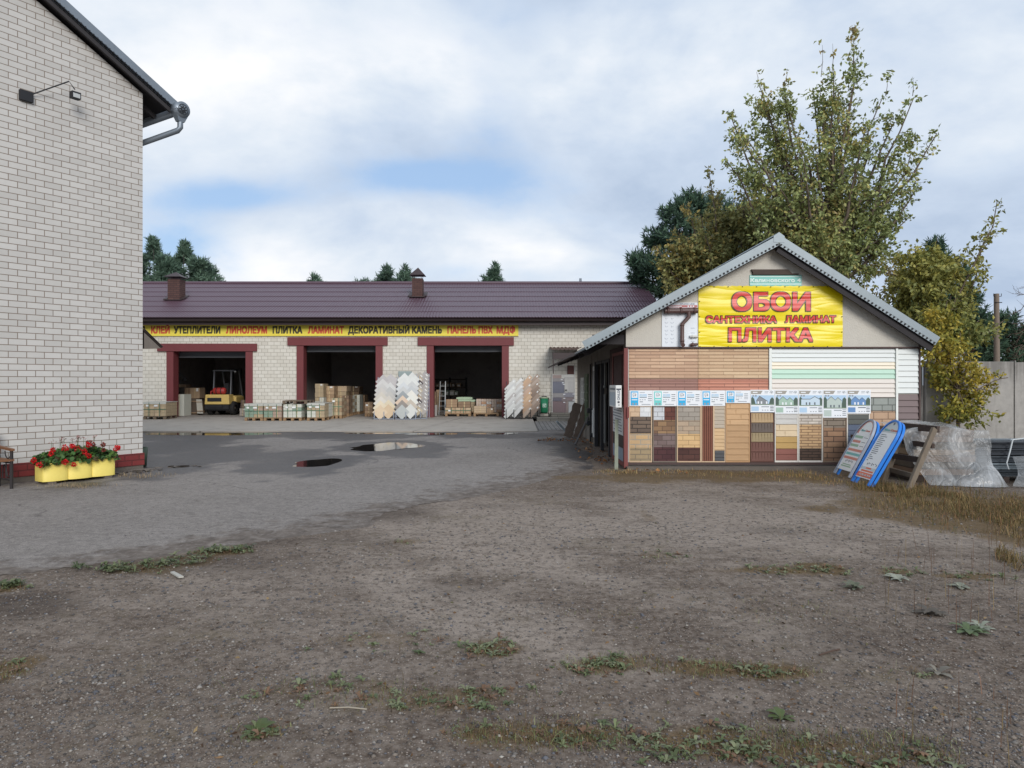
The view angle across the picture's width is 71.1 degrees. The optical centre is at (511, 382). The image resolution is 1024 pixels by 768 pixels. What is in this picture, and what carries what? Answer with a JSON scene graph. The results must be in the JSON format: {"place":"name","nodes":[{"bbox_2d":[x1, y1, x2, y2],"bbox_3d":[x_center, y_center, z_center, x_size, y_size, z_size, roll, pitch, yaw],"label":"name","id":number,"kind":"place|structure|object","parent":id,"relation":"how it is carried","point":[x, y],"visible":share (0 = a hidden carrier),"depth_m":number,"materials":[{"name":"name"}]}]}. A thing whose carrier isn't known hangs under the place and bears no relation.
{"place":"outdoors","nodes":[
{"label":"outdoors","id":0,"kind":"place"},
{"bbox_2d":[143,417,537,431],"bbox_3d":[-10.576,1.537,26.725,22.848,0.186,7.050,0,0,0],"label":"apron","id":1,"kind":"object","parent":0,"point":[366,424],"visible":0.67,"depth_m":25.55,"materials":[{"name":"concrete"}]},
{"bbox_2d":[143,401,177,418],"bbox_3d":[-14.312,1.116,29.198,0.921,0.704,1.024,0,0,0],"label":"pallet load","id":2,"kind":"object","parent":1,"relation":"on","point":[159,409],"visible":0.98,"depth_m":28.72,"materials":[{"name":"cardboard"}]},
{"bbox_2d":[244,403,267,420],"bbox_3d":[-10.058,1.150,28.398,0.734,0.665,1.024,0,0,0],"label":"pallet load","id":3,"kind":"object","parent":1,"relation":"on","point":[254,411],"visible":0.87,"depth_m":27.91,"materials":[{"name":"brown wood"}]},
{"bbox_2d":[263,403,289,420],"bbox_3d":[-9.317,1.150,28.398,0.722,0.665,1.024,0,0,0],"label":"pallet load","id":4,"kind":"object","parent":1,"relation":"on","point":[273,411],"visible":0.88,"depth_m":27.91,"materials":[{"name":"cardboard"}]},
{"bbox_2d":[283,403,306,420],"bbox_3d":[-8.551,1.156,28.393,0.718,0.652,1.014,0,0,0],"label":"pallet load","id":5,"kind":"object","parent":1,"relation":"on","point":[291,412],"visible":0.95,"depth_m":27.91,"materials":[{"name":"white wood"}]},
{"bbox_2d":[307,402,332,420],"bbox_3d":[-7.641,1.137,28.573,0.709,0.690,1.374,0,0,0],"label":"pallet load","id":6,"kind":"object","parent":1,"relation":"on","point":[322,411],"visible":1,"depth_m":27.91,"materials":[{"name":"beige cardboard"}]},
{"bbox_2d":[331,398,346,418],"bbox_3d":[-7.150,1.041,29.643,0.438,0.838,0.914,0,0,0],"label":"pallet load","id":7,"kind":"object","parent":1,"relation":"on","point":[339,408],"visible":1,"depth_m":29.21,"materials":[{"name":"beige cardboard"}]},
{"bbox_2d":[373,374,397,419],"bbox_3d":[-5.113,0.559,29.060,0.951,1.866,0.905,0,0,0],"label":"tile rack","id":8,"kind":"object","parent":1,"relation":"on","point":[384,403],"visible":0.98,"depth_m":28.94,"materials":[{"name":"tile"}]},
{"bbox_2d":[395,372,419,419],"bbox_3d":[-4.223,0.519,28.960,0.958,1.911,0.905,0,0,0],"label":"tile rack","id":9,"kind":"object","parent":1,"relation":"on","point":[407,397],"visible":0.99,"depth_m":28.84,"materials":[{"name":"tile"}]},
{"bbox_2d":[413,372,429,418],"bbox_3d":[-3.695,0.492,29.310,0.650,1.946,0.805,0,0,0],"label":"tile rack","id":10,"kind":"object","parent":1,"relation":"on","point":[423,391],"visible":0.85,"depth_m":29.23,"materials":[{"name":"tile"}]},
{"bbox_2d":[504,378,523,418],"bbox_3d":[0.077,0.628,29.195,0.834,1.680,0.775,0,0,0],"label":"tile rack","id":11,"kind":"object","parent":1,"relation":"on","point":[513,399],"visible":1,"depth_m":29.09,"materials":[{"name":"tile"}]},
{"bbox_2d":[520,374,539,418],"bbox_3d":[0.741,0.555,29.295,0.847,1.841,0.775,0,0,0],"label":"tile rack","id":12,"kind":"object","parent":1,"relation":"on","point":[531,395],"visible":0.95,"depth_m":29.19,"materials":[{"name":"tile"}]},
{"bbox_2d":[31,525,966,702],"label":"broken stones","id":13,"kind":"object","parent":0,"point":[88,670],"visible":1,"depth_m":3.84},
{"bbox_2d":[0,436,1023,767],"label":"ground","id":14,"kind":"structure","parent":0,"point":[654,488],"depth_m":4.66,"materials":[{"name":"gravel"}]},
{"bbox_2d":[0,0,189,483],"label":"brick building","id":15,"kind":"structure","parent":14,"relation":"on","point":[76,338],"depth_m":12.05,"materials":[{"name":"white brick"}]},
{"bbox_2d":[19,81,80,102],"bbox_3d":[-7.510,-4.744,11.663,0.855,0.468,0.142,0,0,-36],"label":"floodlight","id":16,"kind":"object","parent":15,"relation":"attached to","point":[26,96],"visible":1,"depth_m":11.54,"materials":[{"name":"black metal"}]},
{"bbox_2d":[0,543,255,586],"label":"weed leaves","id":17,"kind":"object","parent":14,"relation":"on","point":[107,567],"visible":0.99,"depth_m":6.24,"materials":[{"name":"green plant"}]},
{"bbox_2d":[143,233,187,280],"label":"pine tree","id":18,"kind":"object","parent":14,"relation":"on","point":[164,266],"visible":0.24,"depth_m":57.33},
{"bbox_2d":[150,238,223,280],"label":"pine tree","id":19,"kind":"object","parent":14,"relation":"on","point":[200,269],"visible":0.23,"depth_m":59.61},
{"bbox_2d":[243,718,275,738],"bbox_3d":[-1.160,1.592,3.303,0.157,0.029,0.170,0,0,-39],"label":"weed plant","id":20,"kind":"object","parent":14,"relation":"on","point":[260,722],"visible":0.83,"depth_m":3.31,"materials":[{"name":"green plant"}]},
{"bbox_2d":[0,428,594,574],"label":"asphalt yard","id":21,"kind":"structure","parent":14,"relation":"on","point":[49,526],"depth_m":10.66,"materials":[{"name":"asphalt"}]},
{"bbox_2d":[0,445,14,488],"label":"bench","id":22,"kind":"object","parent":21,"relation":"on","point":[6,460],"visible":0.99,"depth_m":10.74,"materials":[{"name":"wood"}]},
{"bbox_2d":[35,458,114,484],"bbox_3d":[-7.094,1.429,11.670,0.361,0.339,1.118,0,0,33],"label":"planter","id":23,"kind":"object","parent":21,"relation":"on","point":[51,473],"visible":0.71,"depth_m":11.50,"materials":[{"name":"yellow paint"}]},
{"bbox_2d":[30,435,120,467],"bbox_3d":[-7.072,1.094,11.621,0.603,0.492,1.462,0,0,33],"label":"geranium","id":24,"kind":"object","parent":23,"relation":"in","point":[75,453],"visible":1,"depth_m":11.53,"materials":[{"name":"green plant"}]},
{"bbox_2d":[115,465,201,474],"bbox_3d":[-6.505,1.575,12.927,0.728,0.050,1.842,0,0,34],"label":"rubble","id":25,"kind":"object","parent":21,"relation":"on","point":[139,471],"visible":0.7,"depth_m":12.89,"materials":[{"name":"concrete"}]},
{"bbox_2d":[143,432,280,434],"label":"puddle","id":26,"kind":"object","parent":21,"relation":"on","point":[208,433],"visible":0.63,"depth_m":22.49,"materials":[{"name":"black liquid"}]},
{"bbox_2d":[294,458,341,466],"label":"puddle","id":27,"kind":"object","parent":21,"relation":"on","point":[317,462],"visible":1,"depth_m":14.32,"materials":[{"name":"black liquid"}]},
{"bbox_2d":[350,442,424,450],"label":"puddle","id":28,"kind":"object","parent":21,"relation":"on","point":[385,446],"visible":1,"depth_m":17.91,"materials":[{"name":"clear liquid"}]},
{"bbox_2d":[563,402,581,437],"bbox_3d":[1.769,1.092,20.900,0.562,1.040,0.060,0,0,0],"label":"notched slab","id":29,"kind":"object","parent":21,"relation":"on","point":[572,420],"depth_m":20.87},
{"bbox_2d":[354,261,411,280],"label":"pine tree","id":30,"kind":"object","parent":14,"relation":"on","point":[386,273],"visible":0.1,"depth_m":63.43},
{"bbox_2d":[143,268,656,420],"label":"warehouse","id":31,"kind":"structure","parent":14,"relation":"on","point":[555,321],"depth_m":30.46,"materials":[{"name":"paint"}]},
{"bbox_2d":[179,394,190,415],"bbox_3d":[-14.486,0.989,31.549,0.418,0.970,0.703,0,0,0],"label":"panel pack","id":32,"kind":"object","parent":31,"relation":"on","point":[184,404],"visible":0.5,"depth_m":31.25,"materials":[{"name":"paper"}]},
{"bbox_2d":[205,369,243,414],"bbox_3d":[-12.953,0.394,32.624,1.284,2.087,2.072,0,0,0],"label":"forklift","id":33,"kind":"object","parent":31,"relation":"on","point":[221,400],"visible":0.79,"depth_m":31.81,"materials":[{"name":"yellow metal"}]},
{"bbox_2d":[143,325,517,335],"bbox_3d":[-8.554,-2.199,29.956,17.643,0.495,0.068,0,0,0],"label":"sign board","id":34,"kind":"object","parent":31,"relation":"attached to","point":[332,330],"visible":0.94,"depth_m":29.93,"materials":[{"name":"plastic"}]},
{"bbox_2d":[445,407,471,415],"bbox_3d":[-2.316,1.252,31.143,1.104,0.373,0.914,0,0,0],"label":"pallet load","id":35,"kind":"object","parent":31,"relation":"on","point":[458,411],"visible":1,"depth_m":30.71,"materials":[{"name":"beige cardboard"}]},
{"bbox_2d":[476,399,501,414],"bbox_3d":[-1.028,1.085,32.475,1.143,0.705,0.950,0,0,0],"label":"pallet load","id":36,"kind":"object","parent":31,"relation":"on","point":[496,404],"visible":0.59,"depth_m":32.01,"materials":[{"name":"brown cardboard"}]},
{"bbox_2d":[552,367,574,411],"bbox_3d":[2.162,0.336,29.907,1.014,2.008,0.086,0,0,0],"label":"tile display","id":37,"kind":"object","parent":31,"relation":"attached to","point":[563,392],"visible":0.87,"depth_m":29.87,"materials":[{"name":"grey tile"}]},
{"bbox_2d":[478,260,505,280],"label":"pine tree","id":38,"kind":"object","parent":14,"relation":"on","point":[493,273],"visible":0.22,"depth_m":61.46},
{"bbox_2d":[0,537,995,767],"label":"weeds","id":39,"kind":"object","parent":14,"relation":"on","point":[770,728],"visible":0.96,"depth_m":3.29,"materials":[{"name":"green plant"}]},
{"bbox_2d":[0,538,1018,767],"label":"weed leaves","id":40,"kind":"object","parent":14,"relation":"on","point":[727,752],"visible":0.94,"depth_m":3.35,"materials":[{"name":"green plant"}]},
{"bbox_2d":[10,507,1016,766],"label":"pebbles","id":41,"kind":"object","parent":14,"relation":"on","point":[544,679],"visible":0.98,"depth_m":3.48,"materials":[{"name":"stone"}]},
{"bbox_2d":[536,412,569,420],"bbox_3d":[2.750,1.430,29.345,3.501,0.380,1.290,0,0,0],"label":"entrance step","id":42,"kind":"object","parent":14,"relation":"on","point":[559,416],"visible":0.34,"depth_m":28.70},
{"bbox_2d":[539,396,549,416],"bbox_3d":[1.317,0.961,29.249,0.430,0.854,0.351,0,0,0],"label":"litter bin","id":43,"kind":"object","parent":42,"relation":"on","point":[544,404],"visible":1,"depth_m":29.14,"materials":[{"name":"green metal"}]},
{"bbox_2d":[573,403,585,438],"bbox_3d":[2.029,1.092,20.600,0.562,1.040,0.060,0,0,0],"label":"notched slab","id":44,"kind":"object","parent":14,"relation":"on","point":[580,423],"depth_m":20.57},
{"bbox_2d":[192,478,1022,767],"bbox_3d":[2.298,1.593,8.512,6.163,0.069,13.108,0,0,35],"label":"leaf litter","id":45,"kind":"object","parent":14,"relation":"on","point":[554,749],"visible":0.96,"depth_m":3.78,"materials":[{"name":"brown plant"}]},
{"bbox_2d":[623,183,748,300],"bbox_3d":[8.755,-3.939,33.939,7.113,11.117,4.049,0,0,0],"label":"pine tree","id":46,"kind":"object","parent":14,"relation":"on","point":[640,266],"visible":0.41,"depth_m":33.54,"materials":[{"name":"green plant"}]},
{"bbox_2d":[649,165,776,294],"bbox_3d":[7.527,-3.197,26.462,5.084,9.720,3.153,0,0,-10],"label":"maple tree","id":47,"kind":"object","parent":14,"relation":"on","point":[682,265],"visible":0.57,"depth_m":26.03,"materials":[{"name":"green plant"}]},
{"bbox_2d":[592,467,858,485],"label":"dry grass","id":48,"kind":"structure","parent":14,"relation":"on","point":[730,473],"depth_m":12.48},
{"bbox_2d":[548,232,939,469],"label":"stucco shed","id":49,"kind":"structure","parent":14,"relation":"on","point":[869,324],"depth_m":13.40,"materials":[{"name":"paint"}]},
{"bbox_2d":[584,374,588,425],"bbox_3d":[2.103,0.475,20.300,0.046,1.450,0.800,0,0,0],"label":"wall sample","id":50,"kind":"object","parent":49,"relation":"attached to","point":[586,390],"depth_m":20.01},
{"bbox_2d":[603,363,606,442],"bbox_3d":[2.118,0.422,16.300,0.090,1.892,0.086,0,0,0],"label":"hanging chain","id":51,"kind":"object","parent":49,"relation":"hanging from","point":[605,413],"visible":0.99,"depth_m":16.28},
{"bbox_2d":[610,385,621,407],"bbox_3d":[1.979,0.255,13.722,0.115,0.416,0.857,0,0,0],"label":"projecting sign","id":52,"kind":"object","parent":49,"relation":"attached to","point":[615,396],"visible":1,"depth_m":13.30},
{"bbox_2d":[613,405,622,460],"bbox_3d":[2.090,0.953,14.142,0.016,1.065,1.484,0,0,0],"label":"door panel","id":53,"kind":"structure","parent":49,"relation":"in","point":[617,412],"depth_m":13.90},
{"bbox_2d":[629,406,651,461],"bbox_3d":[2.397,0.951,13.380,0.424,1.064,0.040,0,0,0],"label":"sample board","id":54,"kind":"object","parent":49,"relation":"attached to","point":[640,433],"visible":1,"depth_m":13.37,"materials":[{"name":"stone"}]},
{"bbox_2d":[629,390,652,405],"bbox_3d":[2.404,0.288,13.353,0.433,0.290,0.012,0,0,0],"label":"poster","id":55,"kind":"object","parent":49,"relation":"attached to","point":[640,397],"visible":1,"depth_m":13.35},
{"bbox_2d":[629,349,697,377],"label":"facade panel","id":56,"kind":"structure","parent":49,"relation":"attached to","point":[663,363],"depth_m":13.38,"materials":[{"name":"beige wood"}]},
{"bbox_2d":[629,378,697,389],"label":"facade panel","id":57,"kind":"structure","parent":49,"relation":"attached to","point":[663,383],"depth_m":13.38,"materials":[{"name":"plastic"}]},
{"bbox_2d":[652,406,675,461],"bbox_3d":[2.845,0.951,13.380,0.437,1.064,0.040,0,0,0],"label":"sample board","id":58,"kind":"object","parent":49,"relation":"attached to","point":[663,433],"visible":1,"depth_m":13.37,"materials":[{"name":"brick"}]},
{"bbox_2d":[653,390,676,405],"bbox_3d":[2.846,0.288,13.353,0.445,0.290,0.012,0,0,0],"label":"poster","id":59,"kind":"object","parent":49,"relation":"attached to","point":[664,397],"visible":1,"depth_m":13.35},
{"bbox_2d":[662,303,697,346],"bbox_3d":[3.132,-1.077,13.315,0.665,0.836,0.171,0,0,0],"label":"gutter display","id":60,"kind":"object","parent":49,"relation":"attached to","point":[679,324],"visible":1,"depth_m":13.38,"materials":[{"name":"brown plastic"}]},
{"bbox_2d":[676,406,700,461],"bbox_3d":[3.299,0.951,13.380,0.449,1.064,0.040,0,0,0],"label":"sample board","id":61,"kind":"object","parent":49,"relation":"attached to","point":[688,433],"visible":1,"depth_m":13.37,"materials":[{"name":"beige brick"}]},
{"bbox_2d":[677,390,700,405],"bbox_3d":[3.297,0.290,13.353,0.450,0.292,0.012,0,0,0],"label":"poster","id":62,"kind":"object","parent":49,"relation":"attached to","point":[688,397],"visible":1,"depth_m":13.35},
{"bbox_2d":[701,406,724,461],"bbox_3d":[3.754,0.945,13.380,0.449,1.076,0.040,0,0,0],"label":"sample board","id":63,"kind":"object","parent":49,"relation":"attached to","point":[712,433],"visible":1,"depth_m":13.36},
{"bbox_2d":[701,390,724,405],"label":"poster","id":64,"kind":"object","parent":49,"relation":"attached to","point":[712,397],"visible":1,"depth_m":13.35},
{"bbox_2d":[698,349,767,377],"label":"facade panel","id":65,"kind":"structure","parent":49,"relation":"attached to","point":[732,363],"depth_m":13.38,"materials":[{"name":"wood"}]},
{"bbox_2d":[698,378,768,389],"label":"facade panel","id":66,"kind":"structure","parent":49,"relation":"attached to","point":[732,383],"depth_m":13.38,"materials":[{"name":"plastic"}]},
{"bbox_2d":[725,403,749,461],"bbox_3d":[4.211,0.918,13.380,0.446,1.130,0.040,0,0,0],"label":"sample board","id":67,"kind":"object","parent":49,"relation":"attached to","point":[737,432],"visible":1,"depth_m":13.37,"materials":[{"name":"brown wood"}]},
{"bbox_2d":[725,390,749,402],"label":"poster","id":68,"kind":"object","parent":49,"relation":"attached to","point":[737,396],"visible":1,"depth_m":13.35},
{"bbox_2d":[750,412,773,461],"bbox_3d":[4.665,1.004,13.380,0.440,0.956,0.040,0,0,0],"label":"sample board","id":69,"kind":"object","parent":49,"relation":"attached to","point":[761,436],"visible":1,"depth_m":13.37,"materials":[{"name":"beige"}]},
{"bbox_2d":[750,390,774,411],"bbox_3d":[4.668,0.341,13.353,0.451,0.419,0.012,0,0,0],"label":"poster","id":70,"kind":"object","parent":49,"relation":"attached to","point":[762,400],"visible":1,"depth_m":13.35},
{"bbox_2d":[698,286,842,346],"bbox_3d":[4.828,-1.233,13.372,2.692,1.160,0.026,0,0,0],"label":"banner","id":71,"kind":"object","parent":49,"relation":"attached to","point":[770,316],"visible":1,"depth_m":13.38,"materials":[{"name":"yellow plastic"}]},
{"bbox_2d":[751,269,798,274],"bbox_3d":[4.902,-2.063,13.374,0.879,0.097,0.048,0,0,0],"label":"plank remnant","id":72,"kind":"object","parent":49,"relation":"attached to","point":[771,272],"visible":1,"depth_m":13.35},
{"bbox_2d":[749,275,801,285],"bbox_3d":[4.923,-1.902,13.389,0.969,0.215,0.018,0,0,0],"label":"street plate","id":73,"kind":"object","parent":49,"relation":"attached to","point":[775,280],"visible":1,"depth_m":13.39,"materials":[{"name":"teal metal"}]},
{"bbox_2d":[774,412,797,461],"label":"sample board","id":74,"kind":"object","parent":49,"relation":"attached to","point":[785,437],"visible":1,"depth_m":13.37,"materials":[{"name":"white plastic"}]},
{"bbox_2d":[775,390,797,413],"bbox_3d":[5.117,0.355,13.353,0.438,0.446,0.012,0,0,0],"label":"poster","id":75,"kind":"object","parent":49,"relation":"attached to","point":[786,401],"visible":1,"depth_m":13.35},
{"bbox_2d":[798,412,822,461],"bbox_3d":[5.566,1.016,13.380,0.450,0.932,0.040,0,0,0],"label":"sample board","id":76,"kind":"object","parent":49,"relation":"attached to","point":[810,437],"visible":1,"depth_m":13.37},
{"bbox_2d":[799,390,822,413],"bbox_3d":[5.565,0.355,13.353,0.451,0.446,0.012,0,0,0],"label":"poster","id":77,"kind":"object","parent":49,"relation":"attached to","point":[810,401],"visible":1,"depth_m":13.35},
{"bbox_2d":[768,348,897,419],"bbox_3d":[5.993,0.422,13.375,2.400,2.124,0.050,0,0,0],"label":"vinyl siding","id":78,"kind":"object","parent":49,"relation":"attached to","point":[875,371],"visible":0.97,"depth_m":13.38,"materials":[{"name":"plastic"}]},
{"bbox_2d":[823,418,846,461],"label":"sample board","id":79,"kind":"object","parent":49,"relation":"attached to","point":[834,438],"visible":0.86,"depth_m":13.37,"materials":[{"name":"brown brick"}]},
{"bbox_2d":[823,390,846,417],"bbox_3d":[6.017,0.391,13.353,0.445,0.519,0.012,0,0,0],"label":"poster","id":80,"kind":"object","parent":49,"relation":"attached to","point":[834,403],"visible":1,"depth_m":13.35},
{"bbox_2d":[847,414,869,445],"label":"sample board","id":81,"kind":"object","parent":49,"relation":"attached to","point":[855,422],"visible":0.4,"depth_m":13.37,"materials":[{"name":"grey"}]},
{"bbox_2d":[847,390,870,413],"bbox_3d":[6.463,0.353,13.353,0.440,0.443,0.012,0,0,0],"label":"poster","id":82,"kind":"object","parent":49,"relation":"attached to","point":[858,401],"visible":1,"depth_m":13.35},
{"bbox_2d":[870,411,894,424],"bbox_3d":[6.910,0.996,13.383,0.480,0.951,0.034,0,0,0],"label":"stone panel","id":83,"kind":"object","parent":49,"relation":"attached to","point":[882,416],"visible":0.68,"depth_m":13.37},
{"bbox_2d":[871,398,894,409],"bbox_3d":[6.910,0.397,13.383,0.480,0.234,0.034,0,0,0],"label":"stone panel","id":84,"kind":"object","parent":49,"relation":"attached to","point":[882,403],"visible":1,"depth_m":13.37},
{"bbox_2d":[898,349,918,393],"bbox_3d":[7.392,-0.215,13.384,0.388,0.838,0.032,0,0,0],"label":"vinyl siding","id":85,"kind":"object","parent":49,"relation":"attached to","point":[908,370],"visible":1,"depth_m":13.38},
{"bbox_2d":[898,394,918,420],"bbox_3d":[7.392,0.850,13.384,0.388,1.268,0.032,0,0,0],"label":"vinyl siding","id":86,"kind":"object","parent":49,"relation":"attached to","point":[908,405],"visible":0.38,"depth_m":13.38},
{"bbox_2d":[766,707,795,720],"bbox_3d":[1.282,1.585,3.424,0.138,0.033,0.107,0,0,17],"label":"weed plant","id":87,"kind":"object","parent":14,"relation":"on","point":[778,711],"visible":1,"depth_m":3.42,"materials":[{"name":"green plant"}]},
{"bbox_2d":[720,21,940,301],"bbox_3d":[10.500,-5.102,23.615,7.671,13.452,3.209,0,0,-5],"label":"maple tree","id":88,"kind":"object","parent":14,"relation":"on","point":[827,231],"visible":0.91,"depth_m":23.34,"materials":[{"name":"green plant"}]},
{"bbox_2d":[833,419,879,478],"bbox_3d":[5.894,1.114,12.194,0.596,0.998,0.676,0,0,4],"label":"pavement sign","id":89,"kind":"object","parent":14,"relation":"on","point":[864,436],"visible":1,"depth_m":12.14,"materials":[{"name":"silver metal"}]},
{"bbox_2d":[851,420,904,486],"bbox_3d":[5.732,1.095,11.180,0.666,1.039,0.624,0,0,0],"label":"pavement sign","id":90,"kind":"object","parent":14,"relation":"on","point":[872,463],"visible":1,"depth_m":11.10,"materials":[{"name":"plastic"}]},
{"bbox_2d":[880,423,939,488],"bbox_3d":[6.209,1.145,11.216,0.775,0.972,1.280,0,0,0],"label":"wooden frame","id":91,"kind":"object","parent":14,"relation":"on","point":[927,444],"visible":0.7,"depth_m":11.06,"materials":[{"name":"brown wood"}]},
{"bbox_2d":[875,425,975,481],"bbox_3d":[6.924,1.177,12.082,0.997,0.845,1.236,0,0,0],"label":"board pack","id":92,"kind":"object","parent":14,"relation":"on","point":[940,440],"visible":0.37,"depth_m":11.48,"materials":[{"name":"plastic"}]},
{"bbox_2d":[880,420,1005,486],"bbox_3d":[6.931,1.119,11.672,1.347,0.937,1.606,0,0,0],"label":"plastic film","id":93,"kind":"object","parent":92,"relation":"on","point":[965,458],"visible":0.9,"depth_m":11.27,"materials":[{"name":"plastic"}]},
{"bbox_2d":[912,604,949,615],"bbox_3d":[2.889,1.577,4.944,0.243,0.049,0.216,0,0,0],"label":"weed plant","id":94,"kind":"object","parent":14,"relation":"on","point":[933,611],"visible":0.99,"depth_m":4.94,"materials":[{"name":"green plant"}]},
{"bbox_2d":[880,198,1008,361],"bbox_3d":[13.047,-1.960,21.642,3.624,7.131,2.686,0,0,26],"label":"maple tree","id":95,"kind":"object","parent":14,"relation":"on","point":[934,271],"visible":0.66,"depth_m":21.48,"materials":[{"name":"green plant"}]},
{"bbox_2d":[889,234,1008,358],"bbox_3d":[19.747,-2.645,33.117,6.047,8.529,3.365,0,0,0],"label":"pine tree","id":96,"kind":"object","parent":14,"relation":"on","point":[988,351],"visible":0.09,"depth_m":32.70,"materials":[{"name":"green plant"}]},
{"bbox_2d":[882,514,1023,767],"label":"dry stalks","id":97,"kind":"object","parent":14,"relation":"on","point":[912,733],"visible":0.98,"depth_m":4.69,"materials":[{"name":"brown plant"}]},
{"bbox_2d":[918,297,1007,429],"bbox_3d":[12.085,-0.381,19.275,2.291,3.967,1.784,0,0,22],"label":"sapling","id":98,"kind":"object","parent":14,"relation":"on","point":[960,408],"visible":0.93,"depth_m":19.18,"materials":[{"name":"green plant"}]},
{"bbox_2d":[949,622,990,635],"bbox_3d":[2.914,1.572,4.573,0.228,0.049,0.195,0,0,-23],"label":"weed plant","id":99,"kind":"object","parent":14,"relation":"on","point":[969,629],"visible":0.98,"depth_m":4.57,"materials":[{"name":"green plant"}]},
{"bbox_2d":[921,360,1023,437],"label":"concrete fence","id":100,"kind":"object","parent":14,"relation":"on","point":[1008,400],"visible":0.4,"depth_m":20.00,"materials":[{"name":"concrete"}]},
{"bbox_2d":[955,306,1023,361],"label":"pine tree","id":101,"kind":"object","parent":14,"relation":"on","point":[1006,353],"visible":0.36,"depth_m":35.59,"materials":[{"name":"green plant"}]},
{"bbox_2d":[993,293,1001,361],"bbox_3d":[16.221,-0.639,24.000,0.280,4.679,0.203,0,0,0],"label":"utility pole","id":102,"kind":"object","parent":14,"relation":"on","point":[996,338],"visible":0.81,"depth_m":23.93,"materials":[{"name":"wood"}]},
{"bbox_2d":[1006,288,1023,361],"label":"bare tree","id":103,"kind":"object","parent":14,"relation":"on","point":[1017,324],"visible":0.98,"depth_m":29.14,"materials":[{"name":"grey plant"}]},
{"bbox_2d":[67,0,1023,360],"label":"sky","id":104,"kind":"structure","parent":0,"point":[340,140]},
{"bbox_2d":[534,421,576,429],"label":"paving","id":105,"kind":"structure","parent":0,"point":[547,425],"depth_m":26.16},
{"bbox_2d":[847,474,1023,570],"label":"dry grass","id":106,"kind":"structure","parent":0,"point":[900,491],"depth_m":9.10,"materials":[{"name":"plant"}]},
{"bbox_3d":[9.350,1.555,11.925,0.190,0.086,0.950,0,0,0],"label":"timber bearer","id":107,"kind":"object","parent":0,"visible":0},
{"bbox_2d":[980,469,1023,475],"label":"metal profile","id":108,"kind":"object","parent":107,"relation":"on","point":[1007,472],"visible":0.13,"depth_m":11.55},
{"bbox_2d":[992,462,1023,468],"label":"metal profile","id":109,"kind":"object","parent":108,"relation":"on","point":[1002,465],"depth_m":11.53,"materials":[{"name":"metal"}]},
{"bbox_2d":[979,455,1023,461],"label":"metal profile","id":110,"kind":"object","parent":109,"relation":"on","point":[998,458],"depth_m":11.55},
{"bbox_2d":[975,448,1023,454],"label":"metal profile","id":111,"kind":"object","parent":110,"relation":"on","point":[1005,451],"visible":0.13,"depth_m":11.58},
{"bbox_2d":[976,441,1023,447],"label":"metal profile","id":112,"kind":"object","parent":111,"relation":"on","point":[1005,444],"visible":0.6,"depth_m":11.59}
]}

